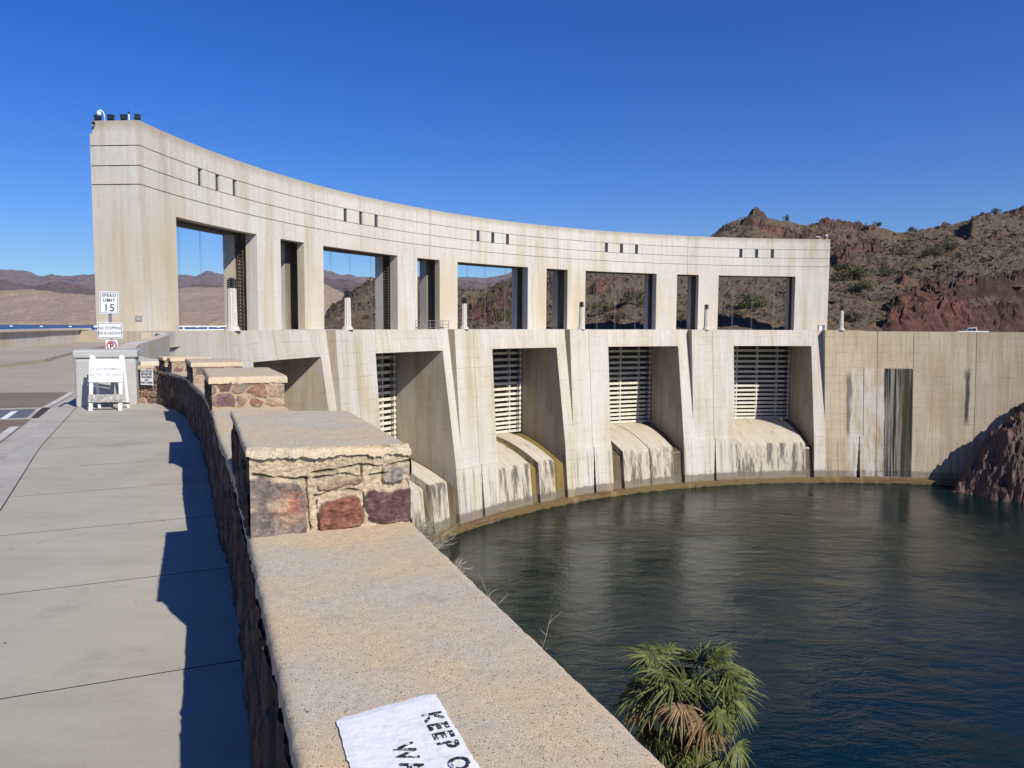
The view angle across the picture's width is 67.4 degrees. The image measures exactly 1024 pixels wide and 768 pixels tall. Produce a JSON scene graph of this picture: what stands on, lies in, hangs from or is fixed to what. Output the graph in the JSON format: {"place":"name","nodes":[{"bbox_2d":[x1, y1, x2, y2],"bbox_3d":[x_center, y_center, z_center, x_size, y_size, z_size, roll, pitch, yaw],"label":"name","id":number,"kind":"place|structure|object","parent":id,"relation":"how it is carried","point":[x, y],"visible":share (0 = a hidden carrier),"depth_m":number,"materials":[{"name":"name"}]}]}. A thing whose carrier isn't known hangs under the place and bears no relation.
{"place":"outdoors","nodes":[
{"label":"outdoors","id":0,"kind":"place"},
{"bbox_2d":[0,392,72,443],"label":"asphalt","id":1,"kind":"structure","parent":0,"point":[25,400],"depth_m":17.37,"materials":[{"name":"grey asphalt"}]},
{"bbox_2d":[0,426,18,440],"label":"lane line","id":2,"kind":"object","parent":1,"relation":"on","point":[6,433],"visible":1,"depth_m":12.40,"materials":[{"name":"paint"}]},
{"bbox_2d":[0,407,40,419],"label":"plate surround","id":3,"kind":"object","parent":1,"relation":"on","point":[34,412],"visible":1,"depth_m":15.21,"materials":[{"name":"concrete"}]},
{"bbox_2d":[0,407,50,418],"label":"steel plate","id":4,"kind":"object","parent":3,"relation":"on","point":[17,413],"visible":1,"depth_m":14.99,"materials":[{"name":"metal"}]},
{"bbox_2d":[0,393,75,462],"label":"gutter","id":5,"kind":"object","parent":1,"relation":"on","point":[10,443],"visible":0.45,"depth_m":12.54,"materials":[{"name":"concrete"}]},
{"bbox_2d":[37,392,74,409],"bbox_3d":[-10.455,0.367,17.710,0.154,0.001,4.495,-1,5,-22],"label":"lane line","id":6,"kind":"object","parent":1,"relation":"on","point":[59,399],"visible":1,"depth_m":17.57,"materials":[{"name":"paint"}]},
{"bbox_2d":[0,408,75,510],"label":"sidewalk base","id":7,"kind":"object","parent":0,"point":[28,465],"visible":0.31,"depth_m":8.64,"materials":[{"name":"grey concrete"}]},
{"bbox_2d":[0,342,128,367],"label":"sidewalk","id":8,"kind":"structure","parent":0,"point":[21,356],"depth_m":42.32,"materials":[{"name":"concrete"}]},
{"bbox_2d":[0,328,91,348],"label":"upstream parapet","id":9,"kind":"structure","parent":8,"relation":"on","point":[11,338],"depth_m":55.80,"materials":[{"name":"concrete"}]},
{"bbox_2d":[0,346,177,393],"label":"road","id":10,"kind":"structure","parent":0,"point":[57,375],"depth_m":25.08,"materials":[{"name":"grey asphalt"}]},
{"bbox_2d":[0,398,76,508],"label":"kerb","id":11,"kind":"structure","parent":10,"relation":"on","point":[15,462],"depth_m":9.89,"materials":[{"name":"concrete"}]},
{"bbox_2d":[97,291,122,348],"bbox_3d":[-14.091,-1.802,26.966,0.825,2.886,0.112,0,4,-8],"label":"sign post","id":12,"kind":"object","parent":10,"relation":"on","point":[109,306],"visible":0.94,"depth_m":26.88,"materials":[{"name":"metal"}]},
{"bbox_2d":[0,403,249,767],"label":"sidewalk","id":13,"kind":"structure","parent":0,"point":[119,633],"depth_m":4.47,"materials":[{"name":"concrete"}]},
{"bbox_2d":[72,348,140,406],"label":"concrete block","id":14,"kind":"structure","parent":13,"relation":"on","point":[82,356],"depth_m":15.22,"materials":[{"name":"grey concrete"}]},
{"bbox_2d":[88,355,129,410],"bbox_3d":[-7.726,-0.032,14.719,0.600,1.050,0.490,0,4,-9],"label":"barricade","id":15,"kind":"object","parent":13,"relation":"on","point":[107,370],"visible":1,"depth_m":14.56,"materials":[{"name":"white paint"}]},
{"bbox_2d":[138,356,664,767],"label":"stone wall","id":16,"kind":"structure","parent":13,"relation":"on","point":[378,629],"depth_m":2.56,"materials":[{"name":"beige stone"}]},
{"bbox_2d":[140,369,152,384],"bbox_3d":[-7.501,-0.139,15.771,0.310,0.320,0.015,2,5,16],"label":"warning sign","id":17,"kind":"object","parent":16,"relation":"attached to","point":[146,376],"visible":1,"depth_m":15.77,"materials":[{"name":"white metal"}]},
{"bbox_2d":[480,576,512,615],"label":"dry twigs","id":18,"kind":"object","parent":16,"relation":"attached to","point":[491,592],"visible":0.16,"depth_m":3.08,"materials":[{"name":"beige plant"}]},
{"bbox_2d":[540,614,558,651],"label":"dry twigs","id":19,"kind":"object","parent":16,"relation":"attached to","point":[546,635],"visible":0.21,"depth_m":2.57,"materials":[{"name":"beige plant"}]},
{"bbox_2d":[0,284,345,325],"bbox_3d":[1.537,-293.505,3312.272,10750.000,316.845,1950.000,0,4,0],"label":"tan hills","id":20,"kind":"structure","parent":0,"point":[29,307],"depth_m":2943.54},
{"bbox_2d":[0,269,511,288],"bbox_3d":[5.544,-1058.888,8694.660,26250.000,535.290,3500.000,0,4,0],"label":"range","id":21,"kind":"structure","parent":0,"point":[27,278],"depth_m":8542.52,"materials":[{"name":"stone"}]},
{"bbox_2d":[0,277,511,294],"bbox_3d":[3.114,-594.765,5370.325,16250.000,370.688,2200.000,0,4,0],"label":"dark range","id":22,"kind":"structure","parent":0,"point":[341,285],"depth_m":5449.16,"materials":[{"name":"stone"}]},
{"bbox_2d":[0,325,645,360],"bbox_3d":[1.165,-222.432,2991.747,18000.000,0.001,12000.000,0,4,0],"label":"lake water","id":23,"kind":"structure","parent":0,"point":[66,326],"depth_m":990.01,"materials":[{"name":"blue liquid"}]},
{"bbox_2d":[0,326,224,327],"bbox_3d":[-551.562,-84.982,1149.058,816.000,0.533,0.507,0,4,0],"label":"float line","id":24,"kind":"object","parent":23,"relation":"on","point":[39,326],"visible":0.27,"depth_m":1148.87,"materials":[{"name":"plastic"}]},
{"bbox_2d":[79,120,1023,542],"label":"dam","id":25,"kind":"structure","parent":23,"relation":"in","point":[919,408],"depth_m":136.31,"materials":[{"name":"concrete"}]},
{"bbox_2d":[94,114,101,120],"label":"floodlight","id":26,"kind":"object","parent":25,"relation":"on","point":[97,117],"visible":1,"depth_m":70.41,"materials":[{"name":"metal"}]},
{"bbox_2d":[97,109,104,120],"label":"dome camera","id":27,"kind":"object","parent":25,"relation":"on","point":[98,112],"visible":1,"depth_m":70.35,"materials":[{"name":"white paint"}]},
{"bbox_2d":[107,114,114,119],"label":"floodlight","id":28,"kind":"object","parent":25,"relation":"on","point":[110,116],"visible":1,"depth_m":70.28,"materials":[{"name":"metal"}]},
{"bbox_2d":[120,114,126,119],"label":"floodlight","id":29,"kind":"object","parent":25,"relation":"on","point":[123,116],"visible":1,"depth_m":70.18,"materials":[{"name":"metal"}]},
{"bbox_2d":[134,114,140,119],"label":"floodlight","id":30,"kind":"object","parent":25,"relation":"on","point":[137,116],"visible":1,"depth_m":70.09,"materials":[{"name":"metal"}]},
{"bbox_2d":[136,316,141,320],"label":"wall plaque","id":31,"kind":"object","parent":25,"relation":"attached to","point":[138,318],"depth_m":71.16,"materials":[{"name":"metal"}]},
{"bbox_2d":[198,169,199,185],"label":"slot window","id":32,"kind":"structure","parent":25,"relation":"in","point":[198,169],"depth_m":80.45,"materials":[{"name":"grey concrete"}]},
{"bbox_2d":[177,222,225,329],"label":"opening","id":33,"kind":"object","parent":25,"relation":"attached to","point":[200,280],"depth_m":84.58,"materials":[{"name":"white paint"}]},
{"bbox_2d":[214,175,217,190],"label":"slot window","id":34,"kind":"structure","parent":25,"relation":"in","point":[216,176],"depth_m":83.62,"materials":[{"name":"grey concrete"}]},
{"bbox_2d":[224,277,240,330],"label":"lamp post","id":35,"kind":"object","parent":25,"relation":"on","point":[232,321],"visible":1,"depth_m":72.03,"materials":[{"name":"metal"}]},
{"bbox_2d":[232,180,234,195],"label":"slot window","id":36,"kind":"structure","parent":25,"relation":"in","point":[233,180],"depth_m":86.70,"materials":[{"name":"grey concrete"}]},
{"bbox_2d":[341,290,353,329],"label":"lamp post","id":37,"kind":"object","parent":25,"relation":"on","point":[347,313],"visible":1,"depth_m":95.99,"materials":[{"name":"metal"}]},
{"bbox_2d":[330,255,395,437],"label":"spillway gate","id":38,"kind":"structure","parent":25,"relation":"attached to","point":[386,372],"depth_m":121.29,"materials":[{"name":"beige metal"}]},
{"bbox_2d":[460,297,467,328],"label":"lamp post","id":39,"kind":"object","parent":25,"relation":"on","point":[464,316],"visible":1,"depth_m":119.29,"materials":[{"name":"concrete"}]},
{"bbox_2d":[491,233,493,242],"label":"slot window","id":40,"kind":"structure","parent":25,"relation":"in","point":[492,234],"depth_m":134.47,"materials":[{"name":"grey concrete"}]},
{"bbox_2d":[485,296,521,433],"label":"spillway gate","id":41,"kind":"structure","parent":25,"relation":"attached to","point":[507,370],"depth_m":142.54,"materials":[{"name":"beige metal"}]},
{"bbox_2d":[578,302,584,328],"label":"lamp post","id":42,"kind":"object","parent":25,"relation":"on","point":[581,315],"visible":0.98,"depth_m":138.31,"materials":[{"name":"concrete"}]},
{"bbox_2d":[596,295,651,423],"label":"spillway gate","id":43,"kind":"structure","parent":25,"relation":"attached to","point":[629,382],"depth_m":158.25,"materials":[{"name":"beige metal"}]},
{"bbox_2d":[702,304,709,329],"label":"lamp post","id":44,"kind":"object","parent":25,"relation":"on","point":[706,314],"visible":1,"depth_m":150.88,"materials":[{"name":"concrete"}]},
{"bbox_2d":[732,290,790,418],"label":"spillway gate","id":45,"kind":"structure","parent":25,"relation":"attached to","point":[761,382],"depth_m":166.06,"materials":[{"name":"beige metal"}]},
{"bbox_2d":[837,306,844,329],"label":"lamp post","id":46,"kind":"object","parent":25,"relation":"on","point":[841,319],"visible":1,"depth_m":155.09,"materials":[{"name":"concrete"}]},
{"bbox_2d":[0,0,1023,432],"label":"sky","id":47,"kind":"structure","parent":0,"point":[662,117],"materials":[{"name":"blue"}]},
{"bbox_2d":[324,205,1023,331],"bbox_3d":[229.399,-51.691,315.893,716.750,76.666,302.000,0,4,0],"label":"red hills","id":48,"kind":"structure","parent":0,"point":[999,298],"depth_m":239.19,"materials":[{"name":"brown stone"}]},
{"bbox_2d":[493,306,511,320],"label":"desert shrub","id":49,"kind":"object","parent":48,"relation":"on","point":[502,314],"visible":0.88,"depth_m":212.25,"materials":[{"name":"green plant"}]},
{"bbox_2d":[590,301,612,313],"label":"desert shrub","id":50,"kind":"object","parent":48,"relation":"on","point":[605,306],"visible":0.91,"depth_m":203.37,"materials":[{"name":"green plant"}]},
{"bbox_2d":[605,312,626,319],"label":"desert shrub","id":51,"kind":"object","parent":48,"relation":"on","point":[614,316],"visible":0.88,"depth_m":189.08,"materials":[{"name":"green plant"}]},
{"bbox_2d":[621,288,643,305],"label":"desert shrub","id":52,"kind":"object","parent":48,"relation":"on","point":[632,296],"visible":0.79,"depth_m":206.57,"materials":[{"name":"green plant"}]},
{"bbox_2d":[325,213,1023,327],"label":"scrub","id":53,"kind":"object","parent":48,"relation":"on","point":[818,228],"visible":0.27,"depth_m":272.67,"materials":[{"name":"green plant"}]},
{"bbox_2d":[328,211,1023,325],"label":"loose rocks","id":54,"kind":"object","parent":48,"relation":"on","point":[832,300],"visible":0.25,"depth_m":239.20,"materials":[{"name":"brown stone"}]},
{"bbox_2d":[728,310,743,316],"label":"desert shrub","id":55,"kind":"object","parent":48,"relation":"on","point":[735,313],"visible":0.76,"depth_m":188.42,"materials":[{"name":"green plant"}]},
{"bbox_2d":[734,291,768,307],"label":"desert shrub","id":56,"kind":"object","parent":48,"relation":"on","point":[757,301],"visible":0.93,"depth_m":210.56,"materials":[{"name":"green plant"}]},
{"bbox_2d":[831,260,871,280],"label":"desert shrub","id":57,"kind":"object","parent":48,"relation":"on","point":[852,270],"visible":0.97,"depth_m":258.34,"materials":[{"name":"green plant"}]},
{"bbox_2d":[844,310,866,320],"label":"desert shrub","id":58,"kind":"object","parent":48,"relation":"on","point":[856,315],"visible":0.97,"depth_m":185.04,"materials":[{"name":"green plant"}]},
{"bbox_2d":[846,280,872,290],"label":"desert shrub","id":59,"kind":"object","parent":48,"relation":"on","point":[864,285],"visible":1,"depth_m":237.35,"materials":[{"name":"green plant"}]},
{"bbox_2d":[878,265,895,276],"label":"desert shrub","id":60,"kind":"object","parent":48,"relation":"on","point":[884,270],"visible":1,"depth_m":266.84,"materials":[{"name":"green plant"}]},
{"bbox_2d":[891,248,910,255],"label":"desert shrub","id":61,"kind":"object","parent":48,"relation":"on","point":[904,252],"visible":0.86,"depth_m":295.68,"materials":[{"name":"green plant"}]},
{"bbox_2d":[906,226,916,231],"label":"desert shrub","id":62,"kind":"object","parent":48,"relation":"on","point":[912,229],"visible":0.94,"depth_m":393.48,"materials":[{"name":"green plant"}]},
{"bbox_2d":[919,245,944,256],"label":"desert shrub","id":63,"kind":"object","parent":48,"relation":"on","point":[933,250],"visible":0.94,"depth_m":280.74,"materials":[{"name":"green plant"}]},
{"bbox_2d":[940,239,959,250],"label":"desert shrub","id":64,"kind":"object","parent":48,"relation":"on","point":[948,246],"visible":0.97,"depth_m":287.31,"materials":[{"name":"green plant"}]},
{"bbox_2d":[991,208,1000,213],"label":"desert shrub","id":65,"kind":"object","parent":48,"relation":"on","point":[995,211],"visible":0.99,"depth_m":392.82,"materials":[{"name":"green plant"}]},
{"bbox_2d":[433,483,1023,767],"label":"river water","id":66,"kind":"structure","parent":0,"point":[866,625],"depth_m":87.00,"materials":[{"name":"teal liquid"}]},
{"bbox_2d":[951,403,1023,503],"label":"rocky bank","id":67,"kind":"structure","parent":0,"point":[994,470],"depth_m":142.59,"materials":[{"name":"brown stone"}]},
{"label":"river bank","id":68,"kind":"structure","parent":0,"visible":0},
{"bbox_2d":[115,332,175,365],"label":"concrete parapet","id":69,"kind":"structure","parent":68,"relation":"on","point":[152,349],"depth_m":34.58,"materials":[{"name":"beige concrete"}]},
{"bbox_2d":[412,515,456,549],"bbox_3d":[-1.732,3.264,16.276,1.392,1.110,1.413,-2,5,-32],"label":"dry bush","id":70,"kind":"object","parent":68,"relation":"on","point":[428,536],"visible":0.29,"depth_m":16.29,"materials":[{"name":"beige plant"}]},
{"bbox_2d":[451,554,471,575],"bbox_3d":[-1.301,3.818,16.027,0.986,0.550,0.896,3,5,30],"label":"dry bush","id":71,"kind":"object","parent":68,"relation":"on","point":[457,566],"visible":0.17,"depth_m":16.13,"materials":[{"name":"beige plant"}]},
{"bbox_2d":[610,639,768,767],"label":"fan palm","id":72,"kind":"object","parent":68,"relation":"on","point":[688,725],"visible":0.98,"depth_m":17.78,"materials":[{"name":"green plant"}]},
{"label":"dam road","id":73,"kind":"structure","parent":0,"visible":0},
{"bbox_2d":[93,326,225,330],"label":"white railing","id":74,"kind":"object","parent":73,"relation":"on","point":[199,329],"visible":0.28,"depth_m":88.82,"materials":[{"name":"metal"}]},
{"bbox_2d":[415,320,448,328],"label":"guard rail","id":75,"kind":"object","parent":73,"relation":"on","point":[440,327],"visible":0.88,"depth_m":123.47,"materials":[{"name":"metal"}]},
{"bbox_2d":[818,325,824,329],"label":"utility cabinet","id":76,"kind":"object","parent":73,"relation":"on","point":[821,327],"visible":0.49,"depth_m":158.16,"materials":[{"name":"white metal"}]},
{"bbox_2d":[956,328,988,331],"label":"pickup truck","id":77,"kind":"object","parent":73,"relation":"on","point":[970,330],"visible":0.27,"depth_m":154.95,"materials":[{"name":"white paint"}]}
]}

